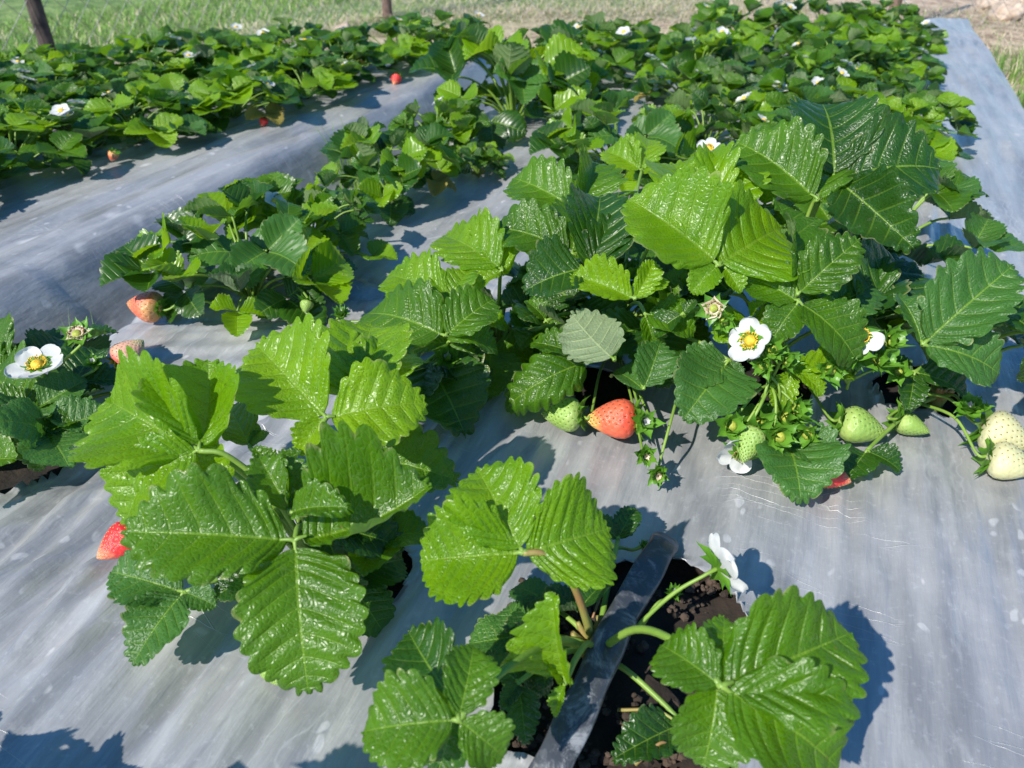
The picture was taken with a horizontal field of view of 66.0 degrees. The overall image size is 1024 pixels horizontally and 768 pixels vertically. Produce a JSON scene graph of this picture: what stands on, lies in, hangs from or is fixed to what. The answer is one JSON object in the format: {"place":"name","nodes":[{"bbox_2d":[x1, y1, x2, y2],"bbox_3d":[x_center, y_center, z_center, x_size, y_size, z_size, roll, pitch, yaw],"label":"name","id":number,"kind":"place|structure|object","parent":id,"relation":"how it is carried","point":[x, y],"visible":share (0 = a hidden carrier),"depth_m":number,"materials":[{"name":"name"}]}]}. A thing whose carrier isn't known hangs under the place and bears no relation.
{"place":"outdoors","nodes":[
{"label":"outdoors","id":0,"kind":"place"},
{"bbox_2d":[0,332,961,767],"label":"soil","id":1,"kind":"structure","parent":0,"point":[606,732],"depth_m":0.60,"materials":[{"name":"brown soil"}]},
{"bbox_2d":[0,313,118,471],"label":"strawberry plant","id":2,"kind":"object","parent":1,"relation":"on","point":[44,420],"visible":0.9,"depth_m":0.70,"materials":[{"name":"green plant"}]},
{"bbox_2d":[68,313,460,696],"bbox_3d":[-0.153,0.071,0.553,0.264,0.206,0.285,-18,37,-25],"label":"strawberry plant","id":3,"kind":"object","parent":1,"relation":"on","point":[315,601],"visible":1,"depth_m":0.51,"materials":[{"name":"green plant"}]},
{"bbox_2d":[331,207,593,438],"bbox_3d":[-0.029,-0.079,0.802,0.280,0.186,0.254,-12,35,-18],"label":"strawberry plant","id":4,"kind":"object","parent":1,"relation":"on","point":[454,318],"visible":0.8,"depth_m":0.74,"materials":[{"name":"green plant"}]},
{"bbox_2d":[361,456,868,767],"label":"strawberry plant","id":5,"kind":"object","parent":1,"relation":"in","point":[788,670],"visible":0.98,"depth_m":0.42,"materials":[{"name":"green plant"}]},
{"bbox_2d":[507,572,728,767],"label":"soil crumbs","id":6,"kind":"object","parent":1,"relation":"on","point":[594,755],"visible":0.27,"depth_m":0.52,"materials":[{"name":"brown soil"}]},
{"bbox_2d":[620,94,941,504],"bbox_3d":[0.241,-0.118,0.770,0.330,0.286,0.356,24,40,32],"label":"strawberry plant","id":7,"kind":"object","parent":1,"relation":"on","point":[704,225],"visible":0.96,"depth_m":0.70,"materials":[{"name":"green plant"}]},
{"bbox_2d":[736,411,781,462],"bbox_3d":[0.208,0.037,0.679,0.046,0.040,0.039,-15,36,-22],"label":"strawberry","id":8,"kind":"object","parent":7,"relation":"hanging from","point":[751,435],"visible":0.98,"depth_m":0.67,"materials":[{"name":"green food"}]},
{"bbox_2d":[843,246,1023,479],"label":"strawberry plant","id":9,"kind":"object","parent":1,"relation":"on","point":[961,309],"visible":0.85,"depth_m":0.66,"materials":[{"name":"green plant"}]},
{"bbox_2d":[882,396,934,435],"bbox_3d":[0.386,0.018,0.759,0.043,0.043,0.113,18,37,26],"label":"strawberry","id":10,"kind":"object","parent":9,"relation":"attached to","point":[910,423],"visible":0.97,"depth_m":0.73,"materials":[{"name":"green food"}]},
{"bbox_2d":[0,0,1023,99],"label":"ground","id":11,"kind":"structure","parent":0,"point":[12,15],"depth_m":3.80,"materials":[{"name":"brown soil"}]},
{"bbox_2d":[0,52,506,374],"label":"mulch sheet","id":12,"kind":"object","parent":11,"relation":"on","point":[64,231],"visible":0.31,"depth_m":1.32,"materials":[{"name":"grey plastic"}]},
{"bbox_2d":[0,61,13,69],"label":"strawberry plant","id":13,"kind":"object","parent":12,"relation":"on","point":[6,65],"visible":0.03,"depth_m":1.81,"materials":[{"name":"green plant"}]},
{"bbox_2d":[0,115,18,147],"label":"strawberry plant","id":14,"kind":"object","parent":12,"relation":"on","point":[2,128],"visible":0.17,"depth_m":1.38,"materials":[{"name":"green plant"}]},
{"bbox_2d":[0,68,47,106],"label":"strawberry plant","id":15,"kind":"object","parent":12,"relation":"on","point":[5,73],"visible":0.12,"depth_m":1.63,"materials":[{"name":"green plant"}]},
{"bbox_2d":[0,42,80,83],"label":"strawberry plant","id":16,"kind":"object","parent":12,"relation":"on","point":[13,55],"visible":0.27,"depth_m":1.92,"materials":[{"name":"green plant"}]},
{"bbox_2d":[0,76,85,144],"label":"strawberry plant","id":17,"kind":"object","parent":12,"relation":"on","point":[52,90],"visible":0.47,"depth_m":1.53,"materials":[{"name":"green plant"}]},
{"bbox_2d":[0,93,109,179],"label":"strawberry plant","id":18,"kind":"object","parent":12,"relation":"on","point":[21,160],"visible":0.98,"depth_m":1.36,"materials":[{"name":"green plant"}]},
{"bbox_2d":[6,49,120,101],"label":"strawberry plant","id":19,"kind":"object","parent":12,"relation":"on","point":[63,68],"visible":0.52,"depth_m":1.74,"materials":[{"name":"green plant"}]},
{"bbox_2d":[108,148,120,160],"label":"strawberry","id":20,"kind":"object","parent":12,"relation":"on","point":[113,154],"visible":1,"depth_m":1.41,"materials":[{"name":"orange food"}]},
{"bbox_2d":[54,67,188,122],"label":"strawberry plant","id":21,"kind":"object","parent":12,"relation":"on","point":[116,83],"visible":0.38,"depth_m":1.62,"materials":[{"name":"green plant"}]},
{"bbox_2d":[40,80,216,155],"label":"strawberry plant","id":22,"kind":"object","parent":12,"relation":"on","point":[170,123],"visible":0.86,"depth_m":1.46,"materials":[{"name":"green plant"}]},
{"bbox_2d":[76,30,218,84],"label":"strawberry plant","id":23,"kind":"object","parent":12,"relation":"on","point":[120,49],"visible":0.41,"depth_m":1.87,"materials":[{"name":"green plant"}]},
{"bbox_2d":[98,51,230,93],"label":"strawberry plant","id":24,"kind":"object","parent":12,"relation":"on","point":[147,65],"visible":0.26,"depth_m":1.79,"materials":[{"name":"green plant"}]},
{"bbox_2d":[140,23,244,63],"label":"strawberry plant","id":25,"kind":"object","parent":12,"relation":"on","point":[192,34],"visible":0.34,"depth_m":2.06,"materials":[{"name":"green plant"}]},
{"bbox_2d":[149,61,304,131],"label":"strawberry plant","id":26,"kind":"object","parent":12,"relation":"on","point":[209,89],"visible":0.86,"depth_m":1.60,"materials":[{"name":"green plant"}]},
{"bbox_2d":[167,31,303,83],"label":"strawberry plant","id":27,"kind":"object","parent":12,"relation":"on","point":[254,49],"visible":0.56,"depth_m":1.90,"materials":[{"name":"green plant"}]},
{"bbox_2d":[259,114,267,126],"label":"strawberry","id":28,"kind":"object","parent":12,"relation":"on","point":[263,121],"visible":0.98,"depth_m":1.60,"materials":[{"name":"red food"}]},
{"bbox_2d":[232,16,347,71],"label":"strawberry plant","id":29,"kind":"object","parent":12,"relation":"on","point":[285,29],"visible":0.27,"depth_m":2.07,"materials":[{"name":"green plant"}]},
{"bbox_2d":[246,50,361,107],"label":"strawberry plant","id":30,"kind":"object","parent":12,"relation":"on","point":[325,77],"visible":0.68,"depth_m":1.78,"materials":[{"name":"green plant"}]},
{"bbox_2d":[308,114,359,190],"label":"plant","id":31,"kind":"object","parent":12,"relation":"on","point":[355,183],"visible":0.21,"depth_m":1.59,"materials":[{"name":"green plant"}]},
{"bbox_2d":[276,26,412,88],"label":"strawberry plant","id":32,"kind":"object","parent":12,"relation":"on","point":[350,35],"visible":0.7,"depth_m":1.94,"materials":[{"name":"green plant"}]},
{"bbox_2d":[335,17,448,66],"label":"strawberry plant","id":33,"kind":"object","parent":12,"relation":"on","point":[419,42],"visible":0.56,"depth_m":2.08,"materials":[{"name":"green plant"}]},
{"bbox_2d":[391,71,403,84],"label":"strawberry","id":34,"kind":"object","parent":12,"relation":"on","point":[396,78],"visible":1,"depth_m":1.93,"materials":[{"name":"red food"}]},
{"bbox_2d":[386,9,490,55],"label":"strawberry plant","id":35,"kind":"object","parent":12,"relation":"on","point":[415,18],"visible":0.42,"depth_m":2.23,"materials":[{"name":"green plant"}]},
{"bbox_2d":[334,22,349,30],"bbox_3d":[-0.694,-1.460,3.253,0.081,0.059,0.066,0,33,0],"label":"stone","id":36,"kind":"object","parent":11,"relation":"on","point":[346,24],"visible":0.29,"depth_m":3.25,"materials":[{"name":"beige stone"}]},
{"bbox_2d":[0,17,1023,767],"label":"mulch sheet","id":37,"kind":"object","parent":11,"relation":"on","point":[910,573],"visible":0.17,"depth_m":0.62,"materials":[{"name":"grey plastic"}]},
{"bbox_2d":[97,521,130,559],"bbox_3d":[-0.268,0.112,0.612,0.093,0.053,0.050,0,33,0],"label":"strawberry","id":38,"kind":"object","parent":37,"relation":"on","point":[111,547],"visible":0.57,"depth_m":0.59,"materials":[{"name":"red food"}]},
{"bbox_2d":[106,339,144,369],"bbox_3d":[-0.432,-0.005,0.799,0.039,0.038,0.135,18,37,26],"label":"strawberry","id":39,"kind":"object","parent":37,"relation":"on","point":[137,346],"visible":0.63,"depth_m":0.82,"materials":[{"name":"pink food"}]},
{"bbox_2d":[127,291,211,322],"bbox_3d":[-0.396,-0.090,0.924,0.116,0.036,0.038,0,33,0],"label":"strawberry","id":40,"kind":"object","parent":37,"relation":"on","point":[149,306],"visible":1,"depth_m":0.91,"materials":[{"name":"orange food"}]},
{"bbox_2d":[99,179,357,336],"bbox_3d":[-0.333,-0.160,0.962,0.281,0.136,0.263,-5,33,-7],"label":"strawberry plant","id":41,"kind":"object","parent":37,"relation":"on","point":[292,245],"visible":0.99,"depth_m":0.91,"materials":[{"name":"green plant"}]},
{"bbox_2d":[296,287,319,312],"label":"strawberry","id":42,"kind":"object","parent":41,"relation":"attached to","point":[306,304],"visible":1,"depth_m":0.92,"materials":[{"name":"green food"}]},
{"bbox_2d":[260,671,277,685],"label":"strawberry","id":43,"kind":"object","parent":37,"relation":"on","point":[262,675],"visible":0.12,"depth_m":0.51,"materials":[{"name":"green food"}]},
{"bbox_2d":[223,169,397,259],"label":"strawberry plant","id":44,"kind":"object","parent":37,"relation":"on","point":[346,232],"visible":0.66,"depth_m":1.05,"materials":[{"name":"green plant"}]},
{"bbox_2d":[314,115,464,225],"bbox_3d":[-0.210,-0.353,1.267,0.235,0.135,0.260,15,36,21],"label":"strawberry plant","id":45,"kind":"object","parent":37,"relation":"on","point":[362,143],"visible":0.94,"depth_m":1.23,"materials":[{"name":"green plant"}]},
{"bbox_2d":[381,96,491,152],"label":"strawberry plant","id":46,"kind":"object","parent":37,"relation":"on","point":[464,125],"visible":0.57,"depth_m":1.44,"materials":[{"name":"green plant"}]},
{"bbox_2d":[447,141,514,179],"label":"strawberry plant","id":47,"kind":"object","parent":37,"relation":"on","point":[483,156],"visible":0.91,"depth_m":1.38,"materials":[{"name":"green plant"}]},
{"bbox_2d":[409,18,596,149],"bbox_3d":[-0.019,-0.627,1.618,0.382,0.220,0.422,0,33,0],"label":"strawberry plant","id":48,"kind":"object","parent":37,"relation":"on","point":[565,65],"visible":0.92,"depth_m":1.54,"materials":[{"name":"green plant"}]},
{"bbox_2d":[482,41,634,111],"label":"strawberry plant","id":49,"kind":"object","parent":37,"relation":"on","point":[599,67],"visible":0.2,"depth_m":1.74,"materials":[{"name":"green plant"}]},
{"bbox_2d":[524,14,654,88],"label":"strawberry plant","id":50,"kind":"object","parent":37,"relation":"on","point":[624,50],"visible":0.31,"depth_m":1.96,"materials":[{"name":"green plant"}]},
{"bbox_2d":[528,531,678,767],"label":"drip tape","id":51,"kind":"object","parent":37,"relation":"on","point":[569,731],"visible":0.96,"depth_m":0.50,"materials":[{"name":"black plastic"}]},
{"bbox_2d":[528,88,696,191],"bbox_3d":[0.173,-0.415,1.348,0.296,0.143,0.277,-1,33,-1],"label":"strawberry plant","id":52,"kind":"object","parent":37,"relation":"on","point":[593,130],"visible":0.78,"depth_m":1.29,"materials":[{"name":"green plant"}]},
{"bbox_2d":[584,361,648,440],"bbox_3d":[0.099,-0.006,0.790,0.060,0.049,0.186,0,33,0],"label":"strawberry","id":53,"kind":"object","parent":37,"relation":"on","point":[613,418],"visible":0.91,"depth_m":0.73,"materials":[{"name":"red food"}]},
{"bbox_2d":[571,11,663,70],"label":"strawberry plant","id":54,"kind":"object","parent":37,"relation":"on","point":[646,29],"visible":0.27,"depth_m":2.15,"materials":[{"name":"green plant"}]},
{"bbox_2d":[496,131,760,488],"bbox_3d":[0.108,-0.124,0.839,0.264,0.221,0.512,0,33,0],"label":"strawberry plant","id":55,"kind":"object","parent":37,"relation":"on","point":[581,216],"visible":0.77,"depth_m":0.73,"materials":[{"name":"green plant"}]},
{"bbox_2d":[541,360,606,431],"bbox_3d":[0.089,-0.007,0.799,0.048,0.037,0.173,18,37,26],"label":"strawberry","id":56,"kind":"object","parent":55,"relation":"attached to","point":[567,414],"visible":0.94,"depth_m":0.74,"materials":[{"name":"green food"}]},
{"bbox_2d":[631,53,755,119],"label":"strawberry plant","id":57,"kind":"object","parent":37,"relation":"on","point":[729,75],"visible":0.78,"depth_m":1.70,"materials":[{"name":"green plant"}]},
{"bbox_2d":[629,22,763,86],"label":"strawberry plant","id":58,"kind":"object","parent":37,"relation":"on","point":[668,46],"visible":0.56,"depth_m":1.94,"materials":[{"name":"green plant"}]},
{"bbox_2d":[631,82,772,146],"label":"strawberry plant","id":59,"kind":"object","parent":37,"relation":"on","point":[698,100],"visible":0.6,"depth_m":1.43,"materials":[{"name":"green plant"}]},
{"bbox_2d":[674,13,783,68],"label":"strawberry plant","id":60,"kind":"object","parent":37,"relation":"on","point":[756,36],"visible":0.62,"depth_m":2.12,"materials":[{"name":"green plant"}]},
{"bbox_2d":[690,0,795,51],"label":"strawberry plant","id":61,"kind":"object","parent":37,"relation":"on","point":[707,12],"visible":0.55,"depth_m":2.33,"materials":[{"name":"green plant"}]},
{"bbox_2d":[743,107,792,133],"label":"strawberry plant","id":62,"kind":"object","parent":37,"relation":"on","point":[776,115],"visible":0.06,"depth_m":1.35,"materials":[{"name":"green plant"}]},
{"bbox_2d":[743,49,877,98],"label":"strawberry plant","id":63,"kind":"object","parent":37,"relation":"on","point":[804,61],"visible":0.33,"depth_m":1.71,"materials":[{"name":"green plant"}]},
{"bbox_2d":[741,67,888,112],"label":"strawberry plant","id":64,"kind":"object","parent":37,"relation":"on","point":[775,89],"visible":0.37,"depth_m":1.52,"materials":[{"name":"green plant"}]},
{"bbox_2d":[771,0,879,42],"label":"strawberry plant","id":65,"kind":"object","parent":37,"relation":"on","point":[850,11],"visible":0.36,"depth_m":2.35,"materials":[{"name":"green plant"}]},
{"bbox_2d":[773,364,886,442],"bbox_3d":[0.289,0.006,0.775,0.051,0.041,0.163,-15,36,-21],"label":"strawberry","id":66,"kind":"object","parent":37,"relation":"on","point":[853,424],"visible":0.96,"depth_m":0.72,"materials":[{"name":"green food"}]},
{"bbox_2d":[770,13,900,66],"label":"strawberry plant","id":67,"kind":"object","parent":37,"relation":"on","point":[803,26],"visible":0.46,"depth_m":2.12,"materials":[{"name":"green plant"}]},
{"bbox_2d":[823,471,850,488],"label":"strawberry","id":68,"kind":"object","parent":37,"relation":"on","point":[843,479],"visible":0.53,"depth_m":0.67,"materials":[{"name":"red food"}]},
{"bbox_2d":[767,23,915,77],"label":"strawberry plant","id":69,"kind":"object","parent":37,"relation":"on","point":[856,33],"visible":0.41,"depth_m":1.91,"materials":[{"name":"green plant"}]},
{"bbox_2d":[845,0,922,30],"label":"strawberry plant","id":70,"kind":"object","parent":37,"relation":"on","point":[904,10],"visible":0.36,"depth_m":2.52,"materials":[{"name":"green plant"}]},
{"bbox_2d":[834,62,939,115],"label":"strawberry plant","id":71,"kind":"object","parent":37,"relation":"on","point":[904,73],"visible":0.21,"depth_m":1.72,"materials":[{"name":"green plant"}]},
{"bbox_2d":[849,39,947,84],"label":"strawberry plant","id":72,"kind":"object","parent":37,"relation":"on","point":[935,71],"visible":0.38,"depth_m":1.91,"materials":[{"name":"green plant"}]},
{"bbox_2d":[780,159,1023,266],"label":"strawberry plant","id":73,"kind":"object","parent":37,"relation":"on","point":[959,191],"visible":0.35,"depth_m":0.99,"materials":[{"name":"green plant"}]},
{"bbox_2d":[875,11,946,49],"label":"strawberry plant","id":74,"kind":"object","parent":37,"relation":"on","point":[888,19],"visible":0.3,"depth_m":2.31,"materials":[{"name":"green plant"}]},
{"bbox_2d":[891,27,949,64],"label":"strawberry plant","id":75,"kind":"object","parent":37,"relation":"on","point":[923,37],"visible":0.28,"depth_m":2.10,"materials":[{"name":"green plant"}]},
{"bbox_2d":[874,79,981,137],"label":"strawberry plant","id":76,"kind":"object","parent":37,"relation":"on","point":[931,106],"visible":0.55,"depth_m":1.51,"materials":[{"name":"green plant"}]},
{"bbox_2d":[904,115,974,160],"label":"strawberry plant","id":77,"kind":"object","parent":37,"relation":"on","point":[945,145],"visible":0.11,"depth_m":1.29,"materials":[{"name":"green plant"}]},
{"bbox_2d":[940,29,948,38],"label":"strawberry","id":78,"kind":"object","parent":37,"relation":"on","point":[945,35],"visible":0.55,"depth_m":2.44,"materials":[{"name":"green food"}]},
{"bbox_2d":[921,402,1023,479],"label":"strawberry","id":79,"kind":"object","parent":37,"relation":"on","point":[1002,460],"visible":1,"depth_m":0.68,"materials":[{"name":"white food"}]},
{"bbox_2d":[928,392,1023,450],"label":"strawberry","id":80,"kind":"object","parent":37,"relation":"on","point":[998,426],"visible":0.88,"depth_m":0.70,"materials":[{"name":"white food"}]},
{"bbox_2d":[0,0,1023,62],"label":"wire fence","id":81,"kind":"object","parent":11,"relation":"on","point":[39,22],"visible":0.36,"depth_m":2.75,"materials":[{"name":"metal"}]},
{"bbox_2d":[116,2,1023,63],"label":"dry straw","id":82,"kind":"object","parent":11,"relation":"on","point":[541,15],"visible":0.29,"depth_m":3.61,"materials":[{"name":"beige plant"}]},
{"bbox_2d":[974,0,1000,12],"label":"stone","id":83,"kind":"object","parent":11,"relation":"on","point":[979,4],"visible":0.52,"depth_m":3.84,"materials":[{"name":"beige stone"}]},
{"bbox_2d":[985,37,1023,85],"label":"grass tuft","id":84,"kind":"object","parent":11,"relation":"on","point":[1013,63],"visible":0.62,"depth_m":2.56,"materials":[{"name":"green plant"}]},
{"bbox_2d":[987,0,1023,20],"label":"stone","id":85,"kind":"object","parent":11,"relation":"on","point":[1001,10],"visible":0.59,"depth_m":3.60,"materials":[{"name":"beige stone"}]},
{"bbox_2d":[1010,72,1023,107],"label":"grass tuft","id":86,"kind":"object","parent":11,"relation":"on","point":[1021,97],"visible":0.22,"depth_m":2.15,"materials":[{"name":"green plant"}]}
]}

